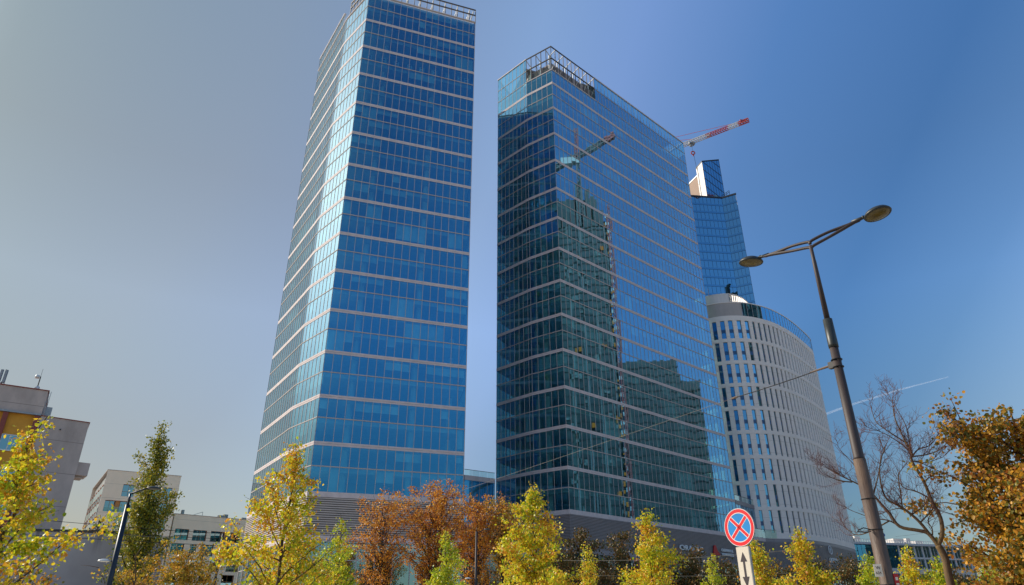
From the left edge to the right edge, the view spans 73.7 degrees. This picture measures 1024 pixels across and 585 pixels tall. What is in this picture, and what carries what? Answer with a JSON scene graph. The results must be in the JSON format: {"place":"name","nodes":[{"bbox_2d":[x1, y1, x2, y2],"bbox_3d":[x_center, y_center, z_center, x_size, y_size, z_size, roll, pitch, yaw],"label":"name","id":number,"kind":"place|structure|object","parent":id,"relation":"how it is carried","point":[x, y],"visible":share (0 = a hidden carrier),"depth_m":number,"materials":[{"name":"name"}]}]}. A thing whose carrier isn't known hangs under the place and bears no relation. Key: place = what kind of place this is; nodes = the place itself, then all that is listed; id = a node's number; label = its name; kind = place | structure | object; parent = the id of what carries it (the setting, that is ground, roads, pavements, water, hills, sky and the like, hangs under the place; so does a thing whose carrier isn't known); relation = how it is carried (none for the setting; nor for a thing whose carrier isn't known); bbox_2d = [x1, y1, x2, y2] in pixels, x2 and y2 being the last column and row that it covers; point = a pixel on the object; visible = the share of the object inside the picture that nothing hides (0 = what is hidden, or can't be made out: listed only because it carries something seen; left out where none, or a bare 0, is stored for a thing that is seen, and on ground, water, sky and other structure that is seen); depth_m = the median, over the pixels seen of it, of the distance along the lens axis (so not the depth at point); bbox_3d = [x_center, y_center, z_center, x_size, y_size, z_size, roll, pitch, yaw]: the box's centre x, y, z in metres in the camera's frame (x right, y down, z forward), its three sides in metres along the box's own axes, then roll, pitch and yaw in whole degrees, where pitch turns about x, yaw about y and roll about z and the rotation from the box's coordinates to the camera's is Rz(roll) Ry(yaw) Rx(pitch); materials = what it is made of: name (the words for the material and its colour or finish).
{"place":"outdoors","nodes":[
{"label":"outdoors","id":0,"kind":"place"},
{"bbox_2d":[0,383,89,528],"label":"panel block","id":1,"kind":"structure","parent":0,"point":[21,407],"depth_m":66.20,"materials":[{"name":"concrete"}]},
{"bbox_2d":[0,369,8,383],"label":"roof antenna","id":2,"kind":"object","parent":1,"relation":"on","point":[4,376],"visible":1,"depth_m":66.78,"materials":[{"name":"metal"}]},
{"bbox_2d":[0,433,27,451],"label":"window","id":3,"kind":"structure","parent":1,"relation":"in","point":[3,442],"depth_m":64.66,"materials":[{"name":"blue glass"}]},
{"bbox_2d":[83,469,181,582],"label":"apartment block","id":4,"kind":"structure","parent":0,"point":[112,487],"depth_m":159.06,"materials":[{"name":"beige concrete"}]},
{"bbox_2d":[103,500,114,511],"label":"window","id":5,"kind":"structure","parent":4,"relation":"in","point":[107,506],"depth_m":156.25,"materials":[{"name":"blue glass"}]},
{"bbox_2d":[118,501,131,511],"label":"window","id":6,"kind":"structure","parent":4,"relation":"in","point":[122,503],"depth_m":157.61,"materials":[{"name":"blue glass"}]},
{"bbox_2d":[121,485,134,496],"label":"window","id":7,"kind":"structure","parent":4,"relation":"in","point":[125,491],"depth_m":159.14,"materials":[{"name":"blue glass"}]},
{"bbox_2d":[1,516,359,541],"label":"overhead wire","id":8,"kind":"object","parent":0,"point":[175,530],"visible":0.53,"depth_m":39.14,"materials":[{"name":"black metal"}]},
{"bbox_2d":[19,534,377,552],"bbox_3d":[-18.638,13.449,36.898,24.882,0.226,0.028,14,-30,-27],"label":"overhead wire","id":9,"kind":"object","parent":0,"point":[173,543],"visible":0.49,"depth_m":36.70,"materials":[{"name":"black metal"}]},
{"bbox_2d":[15,528,395,544],"bbox_3d":[-18.651,13.801,38.797,27.550,0.223,0.028,13,-29,-26],"label":"overhead wire","id":10,"kind":"object","parent":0,"point":[209,538],"visible":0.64,"depth_m":38.96,"materials":[{"name":"black metal"}]},
{"bbox_2d":[131,535,401,550],"bbox_3d":[-12.588,13.698,37.125,15.596,0.126,0.018,16,-30,-29],"label":"overhead wire","id":11,"kind":"object","parent":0,"point":[245,543],"visible":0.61,"depth_m":35.45,"materials":[{"name":"black metal"}]},
{"bbox_2d":[0,0,1023,579],"label":"sky","id":12,"kind":"structure","parent":0,"point":[152,152],"materials":[{"name":"blue"}]},
{"bbox_2d":[236,491,859,584],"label":"podium building","id":13,"kind":"structure","parent":0,"point":[334,505],"depth_m":119.27,"materials":[{"name":"concrete"}]},
{"bbox_2d":[248,0,475,513],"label":"glass tower","id":14,"kind":"structure","parent":13,"relation":"on","point":[366,391],"depth_m":127.28,"materials":[{"name":"glass"}]},
{"bbox_2d":[463,469,494,522],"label":"link building","id":15,"kind":"structure","parent":13,"relation":"on","point":[487,488],"depth_m":132.16,"materials":[{"name":"blue glass"}]},
{"bbox_2d":[496,46,735,531],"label":"glass tower","id":16,"kind":"structure","parent":13,"relation":"on","point":[603,331],"depth_m":153.51,"materials":[{"name":"glass"}]},
{"bbox_2d":[713,545,733,556],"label":"wall sign","id":17,"kind":"object","parent":13,"relation":"attached to","point":[715,551],"visible":0.97,"depth_m":146.75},
{"bbox_2d":[701,494,757,536],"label":"link building","id":18,"kind":"structure","parent":13,"relation":"on","point":[749,508],"depth_m":161.85,"materials":[{"name":"blue glass"}]},
{"bbox_2d":[705,293,855,549],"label":"hotel building","id":19,"kind":"structure","parent":13,"relation":"on","point":[772,433],"depth_m":178.93,"materials":[{"name":"white concrete"}]},
{"bbox_2d":[712,322,718,339],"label":"window","id":20,"kind":"structure","parent":19,"relation":"in","point":[715,333],"depth_m":186.58,"materials":[{"name":"blue glass"}]},
{"bbox_2d":[715,343,721,361],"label":"window","id":21,"kind":"structure","parent":19,"relation":"in","point":[717,347],"depth_m":183.84,"materials":[{"name":"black glass"}]},
{"bbox_2d":[718,365,724,383],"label":"window","id":22,"kind":"structure","parent":19,"relation":"in","point":[720,367],"depth_m":180.99,"materials":[{"name":"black glass"}]},
{"bbox_2d":[720,321,726,338],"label":"window","id":23,"kind":"structure","parent":19,"relation":"in","point":[722,325],"depth_m":185.87,"materials":[{"name":"blue glass"}]},
{"bbox_2d":[722,388,727,407],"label":"window","id":24,"kind":"structure","parent":19,"relation":"in","point":[723,389],"depth_m":178.25,"materials":[{"name":"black glass"}]},
{"bbox_2d":[723,343,729,360],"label":"window","id":25,"kind":"structure","parent":19,"relation":"in","point":[725,345],"depth_m":183.03,"materials":[{"name":"blue glass"}]},
{"bbox_2d":[725,411,731,430],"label":"window","id":26,"kind":"structure","parent":19,"relation":"in","point":[726,412],"depth_m":175.59,"materials":[{"name":"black glass"}]},
{"bbox_2d":[727,364,732,382],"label":"window","id":27,"kind":"structure","parent":19,"relation":"in","point":[729,370],"depth_m":180.33,"materials":[{"name":"blue glass"}]},
{"bbox_2d":[728,321,734,337],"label":"window","id":28,"kind":"structure","parent":19,"relation":"in","point":[730,324],"depth_m":185.55,"materials":[{"name":"blue glass"}]},
{"bbox_2d":[729,435,734,455],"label":"window","id":29,"kind":"structure","parent":19,"relation":"in","point":[730,436],"depth_m":172.70,"materials":[{"name":"blue glass"}]},
{"bbox_2d":[730,387,736,405],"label":"window","id":30,"kind":"structure","parent":19,"relation":"in","point":[734,403],"depth_m":177.75,"materials":[{"name":"blue glass"}]},
{"bbox_2d":[731,342,737,359],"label":"window","id":31,"kind":"structure","parent":19,"relation":"in","point":[734,349],"depth_m":182.81,"materials":[{"name":"blue glass"}]},
{"bbox_2d":[733,460,738,480],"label":"window","id":32,"kind":"structure","parent":19,"relation":"in","point":[734,461],"depth_m":170.00,"materials":[{"name":"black glass"}]},
{"bbox_2d":[734,410,739,429],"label":"window","id":33,"kind":"structure","parent":19,"relation":"in","point":[735,411],"depth_m":174.87,"materials":[{"name":"blue glass"}]},
{"bbox_2d":[735,364,741,382],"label":"window","id":34,"kind":"structure","parent":19,"relation":"in","point":[736,365],"depth_m":180.02,"materials":[{"name":"blue glass"}]},
{"bbox_2d":[737,321,742,337],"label":"window","id":35,"kind":"structure","parent":19,"relation":"in","point":[738,322],"depth_m":185.55,"materials":[{"name":"blue glass"}]},
{"bbox_2d":[737,434,743,454],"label":"window","id":36,"kind":"structure","parent":19,"relation":"in","point":[739,435],"depth_m":171.99,"materials":[{"name":"blue glass"}]},
{"bbox_2d":[739,387,744,405],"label":"window","id":37,"kind":"structure","parent":19,"relation":"in","point":[740,388],"depth_m":177.17,"materials":[{"name":"blue glass"}]},
{"bbox_2d":[740,342,746,359],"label":"window","id":38,"kind":"structure","parent":19,"relation":"in","point":[741,343],"depth_m":182.86,"materials":[{"name":"blue glass"}]},
{"bbox_2d":[741,459,747,480],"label":"window","id":39,"kind":"structure","parent":19,"relation":"in","point":[743,460],"depth_m":169.26,"materials":[{"name":"blue glass"}]},
{"bbox_2d":[742,410,748,429],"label":"window","id":40,"kind":"structure","parent":19,"relation":"in","point":[744,411],"depth_m":174.44,"materials":[{"name":"blue glass"}]},
{"bbox_2d":[744,364,749,382],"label":"window","id":41,"kind":"structure","parent":19,"relation":"in","point":[745,365],"depth_m":180.00,"materials":[{"name":"blue glass"}]},
{"bbox_2d":[745,485,751,504],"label":"window","id":42,"kind":"structure","parent":19,"relation":"in","point":[747,486],"depth_m":166.72,"materials":[{"name":"blue glass"}]},
{"bbox_2d":[746,434,752,454],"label":"window","id":43,"kind":"structure","parent":19,"relation":"in","point":[748,435],"depth_m":171.71,"materials":[{"name":"blue glass"}]},
{"bbox_2d":[750,459,756,479],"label":"window","id":44,"kind":"structure","parent":19,"relation":"in","point":[752,460],"depth_m":168.99,"materials":[{"name":"blue glass"}]},
{"bbox_2d":[752,410,757,429],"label":"window","id":45,"kind":"structure","parent":19,"relation":"in","point":[753,411],"depth_m":174.44,"materials":[{"name":"blue glass"}]},
{"bbox_2d":[754,484,760,506],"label":"window","id":46,"kind":"structure","parent":19,"relation":"in","point":[756,485],"depth_m":166.21,"materials":[{"name":"blue glass"}]},
{"bbox_2d":[756,434,761,454],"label":"window","id":47,"kind":"structure","parent":19,"relation":"in","point":[757,435],"depth_m":171.69,"materials":[{"name":"blue glass"}]},
{"bbox_2d":[759,510,764,532],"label":"window","id":48,"kind":"structure","parent":19,"relation":"in","point":[760,511],"depth_m":163.61,"materials":[{"name":"blue glass"}]},
{"bbox_2d":[764,484,770,506],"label":"window","id":49,"kind":"structure","parent":19,"relation":"in","point":[765,485],"depth_m":166.21,"materials":[{"name":"blue glass"}]},
{"bbox_2d":[563,546,822,560],"bbox_3d":[8.498,13.191,34.174,13.275,0.240,0.022,-15,-30,27],"label":"overhead wire","id":50,"kind":"object","parent":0,"point":[676,558],"visible":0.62,"depth_m":35.67,"materials":[{"name":"black metal"}]},
{"bbox_2d":[689,159,754,527],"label":"glass tower","id":51,"kind":"structure","parent":0,"point":[721,243],"depth_m":288.52,"materials":[{"name":"glass"}]},
{"bbox_2d":[852,536,977,584],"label":"office building","id":52,"kind":"structure","parent":0,"point":[923,552],"depth_m":206.64,"materials":[{"name":"blue glass"}]},
{"label":"ground","id":53,"kind":"structure","parent":0,"visible":0},
{"bbox_2d":[0,416,129,584],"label":"lime tree","id":54,"kind":"object","parent":53,"relation":"on","point":[19,488],"visible":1,"depth_m":14.15,"materials":[{"name":"yellow plant"}]},
{"bbox_2d":[0,528,166,584],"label":"shed building","id":55,"kind":"structure","parent":53,"relation":"on","point":[72,570],"depth_m":46.90,"materials":[{"name":"grey metal"}]},
{"bbox_2d":[105,535,244,584],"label":"bushy tree","id":56,"kind":"object","parent":53,"relation":"on","point":[183,575],"visible":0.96,"depth_m":36.85,"materials":[{"name":"yellow plant"}]},
{"bbox_2d":[159,510,246,584],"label":"apartment block","id":57,"kind":"structure","parent":53,"relation":"on","point":[183,523],"depth_m":167.28,"materials":[{"name":"beige concrete"}]},
{"bbox_2d":[170,544,183,554],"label":"window","id":58,"kind":"structure","parent":57,"relation":"in","point":[173,545],"depth_m":163.19,"materials":[{"name":"teal glass"}]},
{"bbox_2d":[174,529,188,539],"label":"window","id":59,"kind":"structure","parent":57,"relation":"in","point":[182,533],"depth_m":164.87,"materials":[{"name":"teal glass"}]},
{"bbox_2d":[192,530,205,540],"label":"window","id":60,"kind":"structure","parent":57,"relation":"in","point":[196,533],"depth_m":167.23,"materials":[{"name":"teal glass"}]},
{"bbox_2d":[209,531,220,541],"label":"window","id":61,"kind":"structure","parent":57,"relation":"in","point":[213,534],"depth_m":169.53,"materials":[{"name":"teal glass"}]},
{"bbox_2d":[221,575,232,584],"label":"window","id":62,"kind":"structure","parent":57,"relation":"in","point":[227,579],"depth_m":167.74,"materials":[{"name":"black glass"}]},
{"bbox_2d":[300,514,362,584],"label":"lime tree","id":63,"kind":"object","parent":53,"relation":"on","point":[341,557],"visible":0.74,"depth_m":28.85,"materials":[{"name":"green plant"}]},
{"bbox_2d":[324,487,427,584],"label":"tree","id":64,"kind":"object","parent":53,"relation":"on","point":[382,557],"visible":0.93,"depth_m":69.19,"materials":[{"name":"brown plant"}]},
{"bbox_2d":[384,478,480,584],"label":"tree","id":65,"kind":"object","parent":53,"relation":"on","point":[430,557],"visible":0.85,"depth_m":69.79,"materials":[{"name":"brown plant"}]},
{"bbox_2d":[423,531,468,584],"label":"lime tree","id":66,"kind":"object","parent":53,"relation":"on","point":[443,573],"visible":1,"depth_m":31.46,"materials":[{"name":"green plant"}]},
{"bbox_2d":[444,491,514,584],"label":"tree","id":67,"kind":"object","parent":53,"relation":"on","point":[484,539],"visible":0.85,"depth_m":72.19,"materials":[{"name":"brown plant"}]},
{"bbox_2d":[474,496,537,584],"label":"tree","id":68,"kind":"object","parent":53,"relation":"on","point":[495,558],"visible":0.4,"depth_m":73.61,"materials":[{"name":"brown plant"}]},
{"bbox_2d":[490,556,543,584],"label":"dark tree","id":69,"kind":"object","parent":53,"relation":"on","point":[495,573],"visible":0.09,"depth_m":73.80,"materials":[{"name":"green plant"}]},
{"bbox_2d":[490,482,594,584],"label":"lime tree","id":70,"kind":"object","parent":53,"relation":"on","point":[530,542],"visible":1,"depth_m":24.21,"materials":[{"name":"yellow plant"}]},
{"bbox_2d":[537,546,584,582],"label":"dark tree","id":71,"kind":"object","parent":53,"relation":"on","point":[557,561],"visible":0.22,"depth_m":76.05,"materials":[{"name":"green plant"}]},
{"bbox_2d":[555,526,618,584],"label":"dark tree","id":72,"kind":"object","parent":53,"relation":"on","point":[580,538],"visible":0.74,"depth_m":74.39,"materials":[{"name":"brown plant"}]},
{"bbox_2d":[576,541,602,584],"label":"lime tree","id":73,"kind":"object","parent":53,"relation":"on","point":[590,565],"visible":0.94,"depth_m":34.95,"materials":[{"name":"yellow plant"}]},
{"bbox_2d":[582,563,619,584],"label":"dark tree","id":74,"kind":"object","parent":53,"relation":"on","point":[608,580],"visible":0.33,"depth_m":78.54,"materials":[{"name":"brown plant"}]},
{"bbox_2d":[591,529,656,584],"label":"dark tree","id":75,"kind":"object","parent":53,"relation":"on","point":[620,553],"visible":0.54,"depth_m":73.45,"materials":[{"name":"brown plant"}]},
{"bbox_2d":[656,548,693,584],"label":"dark tree","id":76,"kind":"object","parent":53,"relation":"on","point":[680,580],"visible":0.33,"depth_m":75.36,"materials":[{"name":"brown plant"}]},
{"bbox_2d":[664,544,721,584],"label":"dark tree","id":77,"kind":"object","parent":53,"relation":"on","point":[690,572],"visible":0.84,"depth_m":75.16,"materials":[{"name":"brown plant"}]},
{"bbox_2d":[677,118,748,526],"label":"tower crane","id":78,"kind":"object","parent":53,"relation":"on","point":[708,135],"visible":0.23,"depth_m":289.49,"materials":[{"name":"metal"}]},
{"bbox_2d":[700,553,726,584],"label":"lime tree","id":79,"kind":"object","parent":53,"relation":"on","point":[713,577],"visible":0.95,"depth_m":39.28,"materials":[{"name":"green plant"}]},
{"bbox_2d":[691,556,757,584],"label":"dark tree","id":80,"kind":"object","parent":53,"relation":"on","point":[731,578],"visible":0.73,"depth_m":75.11,"materials":[{"name":"brown plant"}]},
{"bbox_2d":[737,538,791,584],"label":"lime tree","id":81,"kind":"object","parent":53,"relation":"on","point":[758,566],"visible":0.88,"depth_m":29.82,"materials":[{"name":"yellow plant"}]},
{"bbox_2d":[738,561,795,584],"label":"dark tree","id":82,"kind":"object","parent":53,"relation":"on","point":[782,571],"visible":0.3,"depth_m":77.62,"materials":[{"name":"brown plant"}]},
{"bbox_2d":[777,526,842,584],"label":"lime tree","id":83,"kind":"object","parent":53,"relation":"on","point":[808,575],"visible":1,"depth_m":31.01,"materials":[{"name":"yellow plant"}]},
{"bbox_2d":[786,555,845,584],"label":"dark tree","id":84,"kind":"object","parent":53,"relation":"on","point":[826,568],"visible":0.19,"depth_m":78.53,"materials":[{"name":"brown plant"}]},
{"bbox_2d":[739,205,894,584],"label":"street lamp","id":85,"kind":"object","parent":53,"relation":"on","point":[868,498],"visible":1,"depth_m":15.57,"materials":[{"name":"grey metal"}]},
{"bbox_2d":[738,372,812,396],"bbox_3d":[6.788,2.300,17.322,0.024,0.041,2.901,15,-30,-28],"label":"overhead wire","id":86,"kind":"object","parent":85,"relation":"attached to","point":[775,384],"visible":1,"depth_m":17.42,"materials":[{"name":"black metal"}]},
{"bbox_2d":[731,365,827,398],"bbox_3d":[6.756,2.314,17.372,0.068,0.068,3.020,15,-30,-28],"label":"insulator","id":87,"kind":"object","parent":86,"relation":"attached to","point":[819,369],"visible":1,"depth_m":16.46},
{"bbox_2d":[318,399,729,536],"bbox_3d":[-5.733,11.187,35.310,0.011,0.184,44.400,15,-30,-28],"label":"overhead wire","id":88,"kind":"object","parent":87,"relation":"attached to","point":[557,458],"visible":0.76,"depth_m":24.43,"materials":[{"name":"black metal"}]},
{"bbox_2d":[873,564,883,576],"bbox_3d":[7.497,5.688,13.975,0.150,0.240,0.026,-9,-28,18],"label":"number plate","id":89,"kind":"object","parent":85,"relation":"attached to","point":[878,571],"visible":1,"depth_m":13.97,"materials":[{"name":"white metal"}]},
{"bbox_2d":[819,553,869,584],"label":"dark tree","id":90,"kind":"object","parent":53,"relation":"on","point":[846,570],"visible":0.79,"depth_m":76.84,"materials":[{"name":"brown plant"}]},
{"bbox_2d":[854,549,879,584],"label":"lime tree","id":91,"kind":"object","parent":53,"relation":"on","point":[864,578],"visible":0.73,"depth_m":39.80,"materials":[{"name":"green plant"}]},
{"bbox_2d":[804,375,976,584],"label":"bare tree","id":92,"kind":"object","parent":53,"relation":"on","point":[948,573],"visible":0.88,"depth_m":20.44,"materials":[{"name":"brown plant"}]},
{"bbox_2d":[893,544,945,584],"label":"lime tree","id":93,"kind":"object","parent":53,"relation":"on","point":[910,573],"visible":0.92,"depth_m":34.08,"materials":[{"name":"yellow plant"}]},
{"bbox_2d":[924,555,956,584],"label":"lime tree","id":94,"kind":"object","parent":53,"relation":"on","point":[939,568],"visible":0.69,"depth_m":36.78,"materials":[{"name":"green plant"}]},
{"bbox_2d":[928,562,979,584],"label":"green bush","id":95,"kind":"object","parent":53,"relation":"on","point":[962,579],"visible":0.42,"depth_m":58.96,"materials":[{"name":"green plant"}]},
{"bbox_2d":[895,388,1023,584],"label":"maple tree","id":96,"kind":"object","parent":53,"relation":"on","point":[987,511],"visible":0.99,"depth_m":19.82,"materials":[{"name":"orange plant"}]},
{"bbox_2d":[965,552,1004,583],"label":"lime tree","id":97,"kind":"object","parent":53,"relation":"on","point":[986,573],"visible":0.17,"depth_m":35.82,"materials":[{"name":"green plant"}]},
{"label":"far road","id":98,"kind":"structure","parent":0,"visible":0},
{"bbox_2d":[101,420,184,584],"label":"poplar tree","id":99,"kind":"object","parent":98,"relation":"on","point":[145,506],"visible":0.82,"depth_m":46.96,"materials":[{"name":"green plant"}]},
{"bbox_2d":[465,528,490,584],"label":"street lamp","id":100,"kind":"object","parent":98,"relation":"on","point":[476,545],"visible":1,"depth_m":54.24,"materials":[{"name":"grey metal"}]},
{"bbox_3d":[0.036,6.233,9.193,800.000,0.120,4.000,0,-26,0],"label":"pavement","id":101,"kind":"structure","parent":0,"visible":0},
{"bbox_2d":[724,508,754,546],"bbox_3d":[4.032,5.411,11.382,0.097,3.486,0.642,17,-31,-31],"label":"no stopping sign","id":102,"kind":"object","parent":101,"relation":"on","point":[739,525],"visible":1,"depth_m":11.97,"materials":[{"name":"metal"}]},
{"bbox_2d":[736,546,755,584],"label":"arrow plate","id":103,"kind":"object","parent":102,"relation":"attached to","point":[745,565],"visible":1,"depth_m":11.66,"materials":[{"name":"metal"}]},
{"label":"tram track bed","id":104,"kind":"structure","parent":0,"visible":0},
{"bbox_2d":[1,554,63,584],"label":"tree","id":105,"kind":"object","parent":104,"relation":"on","point":[46,580],"visible":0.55,"depth_m":20.15,"materials":[{"name":"yellow plant"}]},
{"bbox_2d":[84,546,159,584],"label":"sparse tree","id":106,"kind":"object","parent":104,"relation":"on","point":[128,573],"visible":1,"depth_m":20.73,"materials":[{"name":"yellow plant"}]},
{"bbox_2d":[97,486,160,584],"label":"street lamp","id":107,"kind":"object","parent":104,"relation":"on","point":[113,561],"visible":1,"depth_m":24.84,"materials":[{"name":"black metal"}]},
{"bbox_2d":[208,436,354,584],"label":"lime tree","id":108,"kind":"object","parent":104,"relation":"on","point":[291,553],"visible":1,"depth_m":19.69,"materials":[{"name":"yellow plant"}]},
{"bbox_2d":[616,507,688,584],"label":"lime tree","id":109,"kind":"object","parent":104,"relation":"on","point":[651,561],"visible":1,"depth_m":27.23,"materials":[{"name":"green plant"}]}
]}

